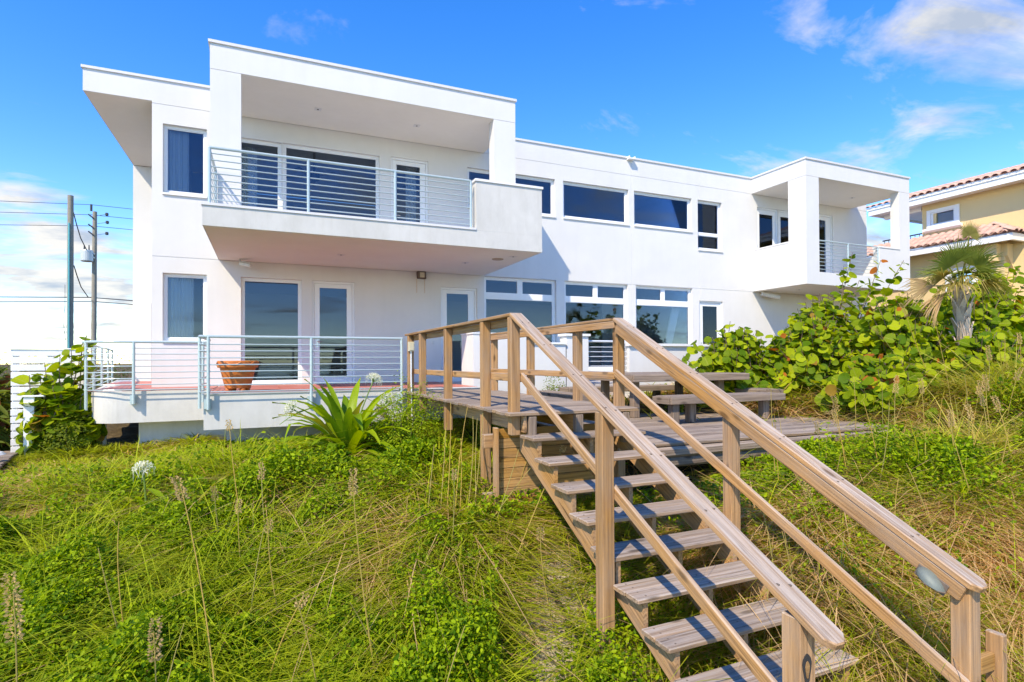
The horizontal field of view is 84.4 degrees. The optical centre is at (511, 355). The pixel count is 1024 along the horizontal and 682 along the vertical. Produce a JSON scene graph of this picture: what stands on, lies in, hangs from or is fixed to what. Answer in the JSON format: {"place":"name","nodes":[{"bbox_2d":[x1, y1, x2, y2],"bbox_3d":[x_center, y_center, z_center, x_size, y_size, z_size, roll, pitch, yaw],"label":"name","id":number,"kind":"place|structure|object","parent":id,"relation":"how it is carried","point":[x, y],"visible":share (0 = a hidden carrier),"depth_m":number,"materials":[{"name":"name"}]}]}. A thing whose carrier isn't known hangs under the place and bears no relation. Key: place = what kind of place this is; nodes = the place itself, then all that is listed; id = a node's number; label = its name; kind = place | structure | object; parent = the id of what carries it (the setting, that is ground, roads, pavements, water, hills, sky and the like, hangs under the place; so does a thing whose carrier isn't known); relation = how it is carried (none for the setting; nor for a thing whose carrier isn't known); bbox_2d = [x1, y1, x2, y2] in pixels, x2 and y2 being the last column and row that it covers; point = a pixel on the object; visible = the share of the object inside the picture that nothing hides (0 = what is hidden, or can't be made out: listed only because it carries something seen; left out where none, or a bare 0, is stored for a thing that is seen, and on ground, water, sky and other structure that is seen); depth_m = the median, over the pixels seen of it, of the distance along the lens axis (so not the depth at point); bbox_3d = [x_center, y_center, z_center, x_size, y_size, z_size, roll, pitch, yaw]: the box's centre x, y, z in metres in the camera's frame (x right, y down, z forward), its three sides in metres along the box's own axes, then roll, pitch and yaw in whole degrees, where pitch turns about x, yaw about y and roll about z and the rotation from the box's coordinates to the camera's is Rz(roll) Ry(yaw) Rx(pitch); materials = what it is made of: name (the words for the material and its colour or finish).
{"place":"outdoors","nodes":[
{"label":"outdoors","id":0,"kind":"place"},
{"bbox_2d":[0,364,1023,681],"bbox_3d":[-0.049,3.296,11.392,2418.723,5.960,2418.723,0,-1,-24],"label":"ground","id":1,"kind":"structure","parent":0,"point":[122,432],"depth_m":5.53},
{"bbox_2d":[0,450,17,467],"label":"boardwalk","id":2,"kind":"structure","parent":1,"relation":"on","point":[9,455],"depth_m":9.85,"materials":[{"name":"grey wood"}]},
{"bbox_2d":[8,348,83,451],"bbox_3d":[-9.127,0.904,11.109,1.190,2.098,0.155,0,-1,-24],"label":"slatted fence","id":3,"kind":"object","parent":2,"relation":"on","point":[17,367],"visible":0.38,"depth_m":10.93,"materials":[{"name":"white paint"}]},
{"bbox_2d":[0,359,22,450],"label":"leafy shrub","id":4,"kind":"object","parent":1,"relation":"on","point":[5,416],"visible":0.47,"depth_m":11.29,"materials":[{"name":"green plant"}]},
{"bbox_2d":[0,571,25,681],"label":"sea oat","id":5,"kind":"object","parent":1,"relation":"on","point":[19,611],"visible":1,"depth_m":2.59,"materials":[{"name":"plant"}]},
{"bbox_2d":[0,352,47,410],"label":"hedge shrub","id":6,"kind":"object","parent":1,"relation":"on","point":[20,371],"visible":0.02,"depth_m":18.86,"materials":[{"name":"green plant"}]},
{"bbox_2d":[21,395,45,454],"bbox_3d":[-8.884,1.416,10.513,0.340,1.360,0.220,0,-1,-24],"label":"gate post","id":7,"kind":"object","parent":1,"relation":"on","point":[27,413],"visible":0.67,"depth_m":10.40,"materials":[{"name":"white paint"}]},
{"bbox_2d":[11,334,107,456],"bbox_3d":[-8.620,0.872,10.783,1.495,2.563,0.969,0,-1,-24],"label":"sea grape shrub","id":8,"kind":"object","parent":1,"relation":"on","point":[64,397],"visible":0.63,"depth_m":10.62,"materials":[{"name":"green plant"}]},
{"bbox_2d":[38,408,101,454],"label":"leafy shrub","id":9,"kind":"object","parent":1,"relation":"on","point":[67,438],"visible":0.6,"depth_m":10.46,"materials":[{"name":"green plant"}]},
{"bbox_2d":[67,195,73,378],"bbox_3d":[-25.471,-3.403,32.558,0.378,11.689,0.326,-1,-1,37],"label":"utility pole","id":10,"kind":"object","parent":1,"relation":"on","point":[70,270],"visible":0.66,"depth_m":32.48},
{"bbox_2d":[88,204,108,384],"bbox_3d":[-27.882,-3.832,38.067,1.152,12.680,0.365,0,-1,-24],"label":"utility pole","id":11,"kind":"object","parent":1,"relation":"on","point":[94,285],"visible":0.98,"depth_m":37.91,"materials":[{"name":"wood"}]},
{"bbox_2d":[0,296,132,300],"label":"power line","id":12,"kind":"object","parent":11,"relation":"attached to","point":[64,297],"visible":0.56,"depth_m":37.20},
{"bbox_2d":[0,301,132,304],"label":"power line","id":13,"kind":"object","parent":11,"relation":"attached to","point":[60,301],"visible":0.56,"depth_m":37.12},
{"bbox_2d":[80,245,94,261],"bbox_3d":[-28.245,-6.806,37.522,0.733,1.100,0.700,0,-1,-24],"label":"transformer","id":14,"kind":"object","parent":11,"relation":"attached to","point":[86,255],"visible":0.98,"depth_m":37.26,"materials":[{"name":"metal"}]},
{"bbox_2d":[98,548,117,628],"bbox_3d":[-2.940,1.862,4.166,0.190,0.916,0.030,0,-1,-43],"label":"sea oat","id":15,"kind":"object","parent":1,"relation":"on","point":[108,591],"visible":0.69,"depth_m":4.13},
{"bbox_2d":[88,351,131,393],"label":"hedge shrub","id":16,"kind":"object","parent":1,"relation":"on","point":[115,370],"visible":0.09,"depth_m":19.42,"materials":[{"name":"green plant"}]},
{"bbox_2d":[117,523,123,620],"bbox_3d":[-3.059,1.800,4.423,0.102,0.977,0.034,0,-1,18],"label":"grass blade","id":17,"kind":"object","parent":1,"relation":"on","point":[118,575],"visible":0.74,"depth_m":4.42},
{"bbox_2d":[116,460,178,524],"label":"spider lily","id":18,"kind":"object","parent":1,"relation":"on","point":[142,466],"visible":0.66,"depth_m":6.43,"materials":[{"name":"white plant"}]},
{"bbox_2d":[147,615,162,681],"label":"sea oat","id":19,"kind":"object","parent":1,"relation":"on","point":[159,644],"visible":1,"depth_m":3.15,"materials":[{"name":"plant"}]},
{"bbox_2d":[91,380,226,445],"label":"terrace","id":20,"kind":"structure","parent":1,"relation":"on","point":[160,415],"depth_m":11.18,"materials":[{"name":"white tile"}]},
{"bbox_2d":[82,340,205,409],"bbox_3d":[-10.192,0.423,14.177,1.859,1.330,9.863,0,-1,-44],"label":"terrace railing","id":21,"kind":"object","parent":20,"relation":"on","point":[133,398],"visible":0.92,"depth_m":10.85,"materials":[{"name":"metal"}]},
{"bbox_2d":[138,476,226,533],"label":"spider lily","id":22,"kind":"object","parent":1,"relation":"on","point":[158,494],"visible":0.3,"depth_m":6.39,"materials":[{"name":"green plant"}]},
{"bbox_2d":[169,475,214,681],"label":"sea oat","id":23,"kind":"object","parent":1,"relation":"on","point":[176,489],"visible":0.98,"depth_m":3.77,"materials":[{"name":"plant"}]},
{"bbox_2d":[210,486,218,532],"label":"sea oat","id":24,"kind":"object","parent":1,"relation":"on","point":[214,491],"visible":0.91,"depth_m":5.85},
{"bbox_2d":[225,419,237,498],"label":"sea oat","id":25,"kind":"object","parent":1,"relation":"on","point":[229,426],"visible":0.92,"depth_m":6.41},
{"bbox_2d":[234,499,242,557],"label":"sea oat","id":26,"kind":"object","parent":1,"relation":"on","point":[239,507],"visible":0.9,"depth_m":5.37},
{"bbox_2d":[250,529,263,613],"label":"sea oat","id":27,"kind":"object","parent":1,"relation":"on","point":[255,573],"visible":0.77,"depth_m":4.72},
{"bbox_2d":[258,462,265,521],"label":"sea oat","id":28,"kind":"object","parent":1,"relation":"on","point":[260,472],"visible":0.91,"depth_m":6.17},
{"bbox_2d":[264,518,277,611],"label":"sea oat","id":29,"kind":"object","parent":1,"relation":"on","point":[269,555],"visible":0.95,"depth_m":4.71,"materials":[{"name":"plant"}]},
{"bbox_2d":[269,593,309,677],"bbox_3d":[-1.645,2.131,4.128,0.328,0.736,0.085,0,-1,-24],"label":"sea oat","id":30,"kind":"object","parent":1,"relation":"on","point":[302,604],"visible":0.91,"depth_m":4.15,"materials":[{"name":"plant"}]},
{"bbox_2d":[295,596,316,681],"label":"sea oat","id":31,"kind":"object","parent":1,"relation":"on","point":[307,640],"visible":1,"depth_m":3.94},
{"bbox_2d":[202,382,479,441],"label":"terrace","id":32,"kind":"structure","parent":1,"relation":"on","point":[251,413],"depth_m":10.27,"materials":[{"name":"white tile"}]},
{"bbox_2d":[216,361,258,390],"bbox_3d":[-5.049,0.375,10.396,0.720,0.560,0.719,0,-1,-24],"label":"planter pot","id":33,"kind":"object","parent":32,"relation":"on","point":[238,374],"visible":0.81,"depth_m":10.18,"materials":[{"name":"ceramic"}]},
{"bbox_2d":[198,335,402,409],"bbox_3d":[-4.082,0.293,11.081,3.492,1.270,1.917,0,-1,-24],"label":"terrace railing","id":34,"kind":"object","parent":32,"relation":"on","point":[207,400],"visible":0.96,"depth_m":10.10,"materials":[{"name":"metal"}]},
{"bbox_2d":[269,372,427,478],"bbox_3d":[-2.477,1.373,8.687,2.550,2.222,2.662,0,-1,-24],"label":"spider lily","id":35,"kind":"object","parent":1,"relation":"on","point":[351,424],"visible":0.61,"depth_m":8.47,"materials":[{"name":"green plant"}]},
{"bbox_2d":[348,468,374,668],"bbox_3d":[-1.127,1.710,4.306,0.297,1.686,0.088,-1,-1,26],"label":"sea oat","id":36,"kind":"object","parent":1,"relation":"on","point":[355,490],"visible":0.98,"depth_m":4.33,"materials":[{"name":"plant"}]},
{"bbox_2d":[363,370,447,451],"bbox_3d":[-1.630,0.925,8.742,1.323,1.400,1.088,0,-1,-24],"label":"leafy shrub","id":37,"kind":"object","parent":1,"relation":"on","point":[395,432],"visible":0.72,"depth_m":8.65,"materials":[{"name":"green plant"}]},
{"bbox_2d":[446,403,450,515],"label":"sea oat","id":38,"kind":"object","parent":1,"relation":"on","point":[450,450],"visible":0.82,"depth_m":6.71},
{"bbox_2d":[451,469,457,545],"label":"sea oat","id":39,"kind":"object","parent":1,"relation":"on","point":[455,475],"visible":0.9,"depth_m":5.79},
{"bbox_2d":[81,38,909,386],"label":"house","id":40,"kind":"structure","parent":1,"relation":"on","point":[657,252],"depth_m":14.96,"materials":[{"name":"paint"}]},
{"bbox_2d":[162,125,206,198],"bbox_3d":[-7.365,-4.360,12.729,0.880,1.580,0.195,0,-1,-24],"label":"window","id":41,"kind":"structure","parent":40,"relation":"in","point":[165,127],"depth_m":12.69,"materials":[{"name":"white metal"}]},
{"bbox_2d":[163,273,206,340],"bbox_3d":[-7.374,-1.082,12.754,0.860,1.505,0.070,0,-1,-24],"label":"window","id":42,"kind":"structure","parent":40,"relation":"in","point":[165,275],"depth_m":12.67,"materials":[{"name":"white metal"}]},
{"bbox_2d":[242,139,280,208],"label":"window","id":43,"kind":"structure","parent":40,"relation":"in","point":[248,141],"depth_m":13.52,"materials":[{"name":"white metal"}]},
{"bbox_2d":[241,277,301,383],"bbox_3d":[-5.728,-0.581,13.465,1.325,2.490,0.070,0,-1,-24],"label":"window","id":44,"kind":"structure","parent":40,"relation":"in","point":[299,282],"depth_m":13.48,"materials":[{"name":"white metal"}]},
{"bbox_2d":[283,144,378,217],"bbox_3d":[-4.472,-3.846,14.051,2.290,2.501,0.070,0,-1,-24],"label":"window","id":45,"kind":"structure","parent":40,"relation":"in","point":[285,146],"depth_m":14.01,"materials":[{"name":"white metal"}]},
{"bbox_2d":[312,281,354,382],"bbox_3d":[-4.421,-0.572,13.976,1.010,2.510,0.156,0,-1,-24],"label":"door","id":46,"kind":"structure","parent":40,"relation":"in","point":[316,285],"depth_m":13.98,"materials":[{"name":"white metal"}]},
{"bbox_2d":[208,146,471,226],"bbox_3d":[-3.301,-3.130,11.325,4.842,1.006,1.327,0,-1,-24],"label":"balcony railing","id":47,"kind":"object","parent":40,"relation":"on","point":[308,177],"visible":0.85,"depth_m":10.60,"materials":[{"name":"metal"}]},
{"bbox_2d":[391,157,427,222],"bbox_3d":[-2.688,-3.862,14.770,0.985,2.531,0.156,0,-1,-24],"label":"door","id":48,"kind":"structure","parent":40,"relation":"in","point":[423,166],"depth_m":14.89,"materials":[{"name":"white metal"}]},
{"bbox_2d":[416,271,425,292],"bbox_3d":[-2.366,-1.917,14.731,0.237,0.545,0.139,0,-1,-24],"label":"wall sconce","id":49,"kind":"object","parent":40,"relation":"attached to","point":[421,274],"depth_m":14.70,"materials":[{"name":"brown metal"}]},
{"bbox_2d":[441,287,476,380],"bbox_3d":[-1.457,-0.574,15.292,1.025,2.510,0.109,0,-1,-24],"label":"door","id":50,"kind":"structure","parent":40,"relation":"in","point":[471,293],"depth_m":15.21,"materials":[{"name":"white metal"}]},
{"bbox_2d":[468,168,555,217],"bbox_3d":[-0.004,-4.565,15.936,2.700,1.130,0.195,0,-1,-24],"label":"window","id":51,"kind":"structure","parent":40,"relation":"in","point":[551,214],"depth_m":16.30,"materials":[{"name":"white metal"}]},
{"bbox_2d":[484,277,554,341],"bbox_3d":[0.216,-0.864,16.056,2.235,2.640,0.070,0,-1,-24],"label":"window","id":52,"kind":"structure","parent":40,"relation":"in","point":[519,295],"depth_m":16.06,"materials":[{"name":"white metal"}]},
{"bbox_2d":[565,281,625,369],"bbox_3d":[2.511,-0.866,17.055,2.220,2.640,0.070,0,-1,-24],"label":"window","id":53,"kind":"structure","parent":40,"relation":"in","point":[594,299],"depth_m":17.05,"materials":[{"name":"white metal"}]},
{"bbox_2d":[563,182,629,225],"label":"window","id":54,"kind":"structure","parent":40,"relation":"in","point":[564,183],"depth_m":17.09,"materials":[{"name":"white metal"}]},
{"bbox_2d":[634,192,692,232],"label":"window","id":55,"kind":"structure","parent":40,"relation":"in","point":[679,208],"depth_m":18.33,"materials":[{"name":"white glass"}]},
{"bbox_2d":[636,286,690,343],"bbox_3d":[4.815,-0.867,18.058,2.225,2.640,0.070,0,-1,-24],"label":"window","id":56,"kind":"structure","parent":40,"relation":"in","point":[639,302],"depth_m":18.14,"materials":[{"name":"white metal"}]},
{"bbox_2d":[698,201,722,252],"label":"window","id":57,"kind":"structure","parent":40,"relation":"in","point":[708,212],"depth_m":18.86,"materials":[{"name":"white glass"}]},
{"bbox_2d":[699,301,721,343],"bbox_3d":[6.579,-0.564,18.765,0.995,2.480,0.156,0,-1,-24],"label":"door","id":58,"kind":"structure","parent":40,"relation":"in","point":[710,312],"depth_m":18.81,"materials":[{"name":"white glass"}]},
{"bbox_2d":[757,207,776,248],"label":"window","id":59,"kind":"structure","parent":40,"relation":"in","point":[766,218],"depth_m":19.87,"materials":[{"name":"white glass"}]},
{"bbox_2d":[761,292,780,298],"bbox_3d":[8.891,-2.062,19.424,0.632,0.258,0.246,0,-1,6],"label":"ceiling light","id":60,"kind":"object","parent":40,"relation":"attached to","point":[770,295],"visible":1,"depth_m":19.31,"materials":[{"name":"grey plastic"}]},
{"bbox_2d":[778,210,788,242],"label":"window","id":61,"kind":"structure","parent":40,"relation":"in","point":[782,215],"depth_m":20.19,"materials":[{"name":"white glass"}]},
{"bbox_2d":[819,214,831,272],"bbox_3d":[11.494,-3.913,20.969,1.020,2.616,0.109,0,-1,-24],"label":"door","id":62,"kind":"structure","parent":40,"relation":"in","point":[825,222],"depth_m":21.04,"materials":[{"name":"white glass"}]},
{"bbox_2d":[819,240,878,275],"bbox_3d":[10.981,-3.142,18.364,2.920,1.027,0.054,0,-1,-24],"label":"balcony railing","id":63,"kind":"object","parent":40,"relation":"on","point":[848,250],"visible":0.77,"depth_m":18.33,"materials":[{"name":"white metal"}]},
{"bbox_2d":[0,357,1023,681],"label":"ground cover","id":64,"kind":"object","parent":1,"relation":"on","point":[474,621],"visible":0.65,"depth_m":5.26,"materials":[{"name":"green plant"}]},
{"bbox_2d":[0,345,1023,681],"bbox_3d":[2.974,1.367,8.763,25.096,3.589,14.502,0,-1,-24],"label":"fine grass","id":65,"kind":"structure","parent":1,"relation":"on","point":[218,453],"depth_m":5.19,"materials":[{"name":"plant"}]},
{"bbox_2d":[0,356,1023,681],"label":"grass","id":66,"kind":"structure","parent":1,"relation":"on","point":[460,428],"depth_m":5.50,"materials":[{"name":"plant"}]},
{"bbox_2d":[0,362,1023,681],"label":"dry grass","id":67,"kind":"structure","parent":1,"relation":"on","point":[970,560],"depth_m":5.38,"materials":[{"name":"plant"}]},
{"bbox_2d":[460,332,565,393],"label":"garden wall","id":68,"kind":"structure","parent":1,"relation":"on","point":[471,352],"depth_m":12.75,"materials":[{"name":"white paint"}]},
{"bbox_2d":[404,313,639,518],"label":"wooden walkway","id":69,"kind":"structure","parent":1,"relation":"on","point":[513,411],"depth_m":7.12,"materials":[{"name":"brown wood"}]},
{"bbox_2d":[408,342,413,419],"bbox_3d":[-1.928,0.525,10.806,0.110,1.580,0.084,0,-1,-24],"label":"outlet box","id":70,"kind":"object","parent":69,"relation":"attached to","point":[410,346],"visible":0.76,"depth_m":10.80,"materials":[{"name":"beige plastic"}]},
{"bbox_2d":[443,380,612,397],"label":"terrace","id":71,"kind":"structure","parent":1,"relation":"on","point":[596,382],"depth_m":14.06,"materials":[{"name":"tile"}]},
{"bbox_2d":[502,445,566,595],"bbox_3d":[0.247,1.666,5.819,0.081,1.332,1.337,-1,-1,33],"label":"sea oat","id":72,"kind":"object","parent":1,"relation":"on","point":[562,450],"visible":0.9,"depth_m":5.83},
{"bbox_2d":[536,526,553,628],"bbox_3d":[0.287,1.982,5.036,0.156,0.905,0.086,-1,-1,28],"label":"sea oat","id":73,"kind":"object","parent":1,"relation":"on","point":[540,533],"visible":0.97,"depth_m":5.05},
{"bbox_2d":[542,376,566,390],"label":"wispy plant","id":74,"kind":"object","parent":1,"relation":"on","point":[553,389],"visible":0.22,"depth_m":12.67,"materials":[{"name":"white plant"}]},
{"bbox_2d":[527,541,606,681],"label":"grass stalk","id":75,"kind":"object","parent":1,"relation":"on","point":[556,600],"visible":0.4,"depth_m":5.32,"materials":[{"name":"plant"}]},
{"bbox_2d":[558,333,590,386],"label":"garden wall","id":76,"kind":"structure","parent":1,"relation":"on","point":[566,338],"depth_m":13.37,"materials":[{"name":"white paint"}]},
{"bbox_2d":[588,340,626,370],"bbox_3d":[2.318,0.101,13.791,1.140,0.945,0.054,0,-1,-24],"label":"terrace railing","id":77,"kind":"object","parent":76,"relation":"attached to","point":[603,351],"visible":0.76,"depth_m":13.73,"materials":[{"name":"metal"}]},
{"bbox_2d":[624,343,771,398],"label":"garden wall","id":78,"kind":"structure","parent":1,"relation":"on","point":[636,360],"depth_m":14.17,"materials":[{"name":"white paint"}]},
{"bbox_2d":[537,412,891,466],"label":"wooden platform","id":79,"kind":"structure","parent":1,"relation":"on","point":[661,435],"depth_m":8.47,"materials":[{"name":"brown wood"}]},
{"bbox_2d":[538,390,588,400],"bbox_3d":[0.928,0.936,10.809,0.475,0.470,1.745,0,-1,-24],"label":"bench","id":80,"kind":"object","parent":79,"relation":"on","point":[560,394],"visible":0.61,"depth_m":10.56,"materials":[{"name":"grey wood"}]},
{"bbox_2d":[560,384,674,395],"bbox_3d":[2.452,0.936,12.847,2.895,0.495,0.465,0,-1,-24],"label":"bench","id":81,"kind":"object","parent":79,"relation":"on","point":[654,388],"visible":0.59,"depth_m":12.93,"materials":[{"name":"grey wood"}]},
{"bbox_2d":[587,372,749,417],"bbox_3d":[3.057,0.760,11.520,2.805,0.815,1.945,0,-1,-24],"label":"picnic table","id":82,"kind":"object","parent":79,"relation":"on","point":[636,378],"visible":0.48,"depth_m":10.85,"materials":[{"name":"grey wood"}]},
{"bbox_2d":[652,392,785,423],"bbox_3d":[3.676,0.914,9.933,2.615,0.470,0.505,0,-1,-24],"label":"bench","id":83,"kind":"object","parent":79,"relation":"on","point":[691,401],"visible":0.87,"depth_m":9.70,"materials":[{"name":"grey wood"}]},
{"bbox_2d":[734,387,783,413],"bbox_3d":[4.726,0.964,11.944,0.445,0.600,2.095,0,-1,-24],"label":"bench","id":84,"kind":"object","parent":79,"relation":"on","point":[747,389],"visible":0.32,"depth_m":11.19,"materials":[{"name":"grey wood"}]},
{"bbox_2d":[682,324,773,407],"bbox_3d":[4.574,0.268,12.156,2.770,2.025,1.778,0,-1,-24],"label":"sea grape shrub","id":85,"kind":"object","parent":1,"relation":"on","point":[739,350],"visible":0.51,"depth_m":11.84,"materials":[{"name":"green plant"}]},
{"bbox_2d":[509,313,1006,681],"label":"wooden staircase","id":86,"kind":"structure","parent":1,"relation":"on","point":[801,619],"depth_m":4.48,"materials":[{"name":"brown wood"}]},
{"bbox_2d":[914,564,949,595],"bbox_3d":[2.715,1.467,3.684,0.079,0.163,0.216,0,-1,-24],"label":"step light","id":87,"kind":"object","parent":86,"relation":"attached to","point":[929,578],"visible":1,"depth_m":3.66,"materials":[{"name":"white metal"}]},
{"bbox_2d":[761,311,856,398],"bbox_3d":[6.411,0.095,12.074,2.698,2.084,1.897,0,-1,-24],"label":"sea grape shrub","id":88,"kind":"object","parent":1,"relation":"on","point":[818,352],"visible":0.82,"depth_m":11.59,"materials":[{"name":"green plant"}]},
{"bbox_2d":[794,473,831,558],"bbox_3d":[2.853,1.627,5.277,0.440,1.105,0.080,0,-1,0],"label":"sea oat","id":89,"kind":"object","parent":1,"relation":"on","point":[808,495],"visible":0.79,"depth_m":5.28,"materials":[{"name":"plant"}]},
{"bbox_2d":[830,395,848,480],"bbox_3d":[4.018,1.065,6.939,0.226,1.162,0.093,0,-1,-7],"label":"sea oat","id":90,"kind":"object","parent":1,"relation":"on","point":[833,401],"visible":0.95,"depth_m":6.93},
{"bbox_2d":[777,253,908,346],"bbox_3d":[8.141,-0.729,13.334,4.564,3.428,1.755,0,-1,-24],"label":"sea grape shrub","id":91,"kind":"object","parent":1,"relation":"on","point":[828,309],"visible":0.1,"depth_m":13.14,"materials":[{"name":"green plant"}]},
{"bbox_2d":[814,354,948,420],"bbox_3d":[6.955,0.640,10.403,2.702,1.361,1.574,0,-1,-24],"label":"sea grape shrub","id":92,"kind":"object","parent":1,"relation":"on","point":[871,375],"visible":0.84,"depth_m":9.99,"materials":[{"name":"green plant"}]},
{"bbox_2d":[743,336,1023,569],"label":"tall grass","id":93,"kind":"structure","parent":1,"relation":"on","point":[1001,367],"depth_m":8.76,"materials":[{"name":"plant"}]},
{"bbox_2d":[847,291,958,376],"bbox_3d":[8.020,-0.193,11.622,2.711,2.301,1.820,0,-1,-24],"label":"sea grape shrub","id":94,"kind":"object","parent":1,"relation":"on","point":[889,322],"visible":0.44,"depth_m":11.28,"materials":[{"name":"green plant"}]},
{"bbox_2d":[920,399,958,433],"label":"sea grape shrub","id":95,"kind":"object","parent":1,"relation":"on","point":[934,413],"visible":0.38,"depth_m":8.96,"materials":[{"name":"green plant"}]},
{"bbox_2d":[866,163,1023,316],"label":"neighbour house","id":96,"kind":"structure","parent":1,"relation":"on","point":[991,204],"depth_m":22.53,"materials":[{"name":"yellow paint"}]},
{"bbox_2d":[923,204,962,233],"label":"window","id":97,"kind":"structure","parent":96,"relation":"in","point":[931,227],"depth_m":23.57,"materials":[{"name":"white paint"}]},
{"bbox_2d":[946,410,960,475],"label":"sea oat","id":98,"kind":"object","parent":1,"relation":"on","point":[949,418],"visible":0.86,"depth_m":6.41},
{"bbox_2d":[896,222,1015,349],"bbox_3d":[8.999,-1.083,11.346,2.087,3.358,1.711,0,-1,-44],"label":"fan palm","id":99,"kind":"object","parent":1,"relation":"on","point":[959,287],"visible":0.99,"depth_m":11.41,"materials":[{"name":"green plant"}]},
{"bbox_2d":[963,404,974,475],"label":"sea oat","id":100,"kind":"object","parent":1,"relation":"on","point":[970,417],"visible":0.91,"depth_m":6.76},
{"bbox_2d":[926,263,1023,349],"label":"sea grape shrub","id":101,"kind":"object","parent":1,"relation":"on","point":[1002,316],"visible":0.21,"depth_m":12.73,"materials":[{"name":"green plant"}]},
{"bbox_2d":[939,329,1023,383],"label":"sea grape shrub","id":102,"kind":"object","parent":1,"relation":"on","point":[968,346],"visible":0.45,"depth_m":10.65,"materials":[{"name":"green plant"}]},
{"bbox_2d":[977,387,987,435],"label":"sea oat","id":103,"kind":"object","parent":1,"relation":"on","point":[982,396],"visible":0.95,"depth_m":7.83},
{"bbox_2d":[982,374,992,439],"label":"sea oat","id":104,"kind":"object","parent":1,"relation":"on","point":[986,389],"visible":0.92,"depth_m":7.63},
{"bbox_2d":[990,395,1013,470],"bbox_3d":[5.841,0.970,6.721,0.087,0.992,0.252,0,-1,-24],"label":"sea oat","id":105,"kind":"object","parent":1,"relation":"on","point":[997,404],"visible":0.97,"depth_m":6.75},
{"bbox_2d":[0,0,1023,363],"label":"sky","id":106,"kind":"structure","parent":0,"point":[930,93],"materials":[{"name":"blue"}]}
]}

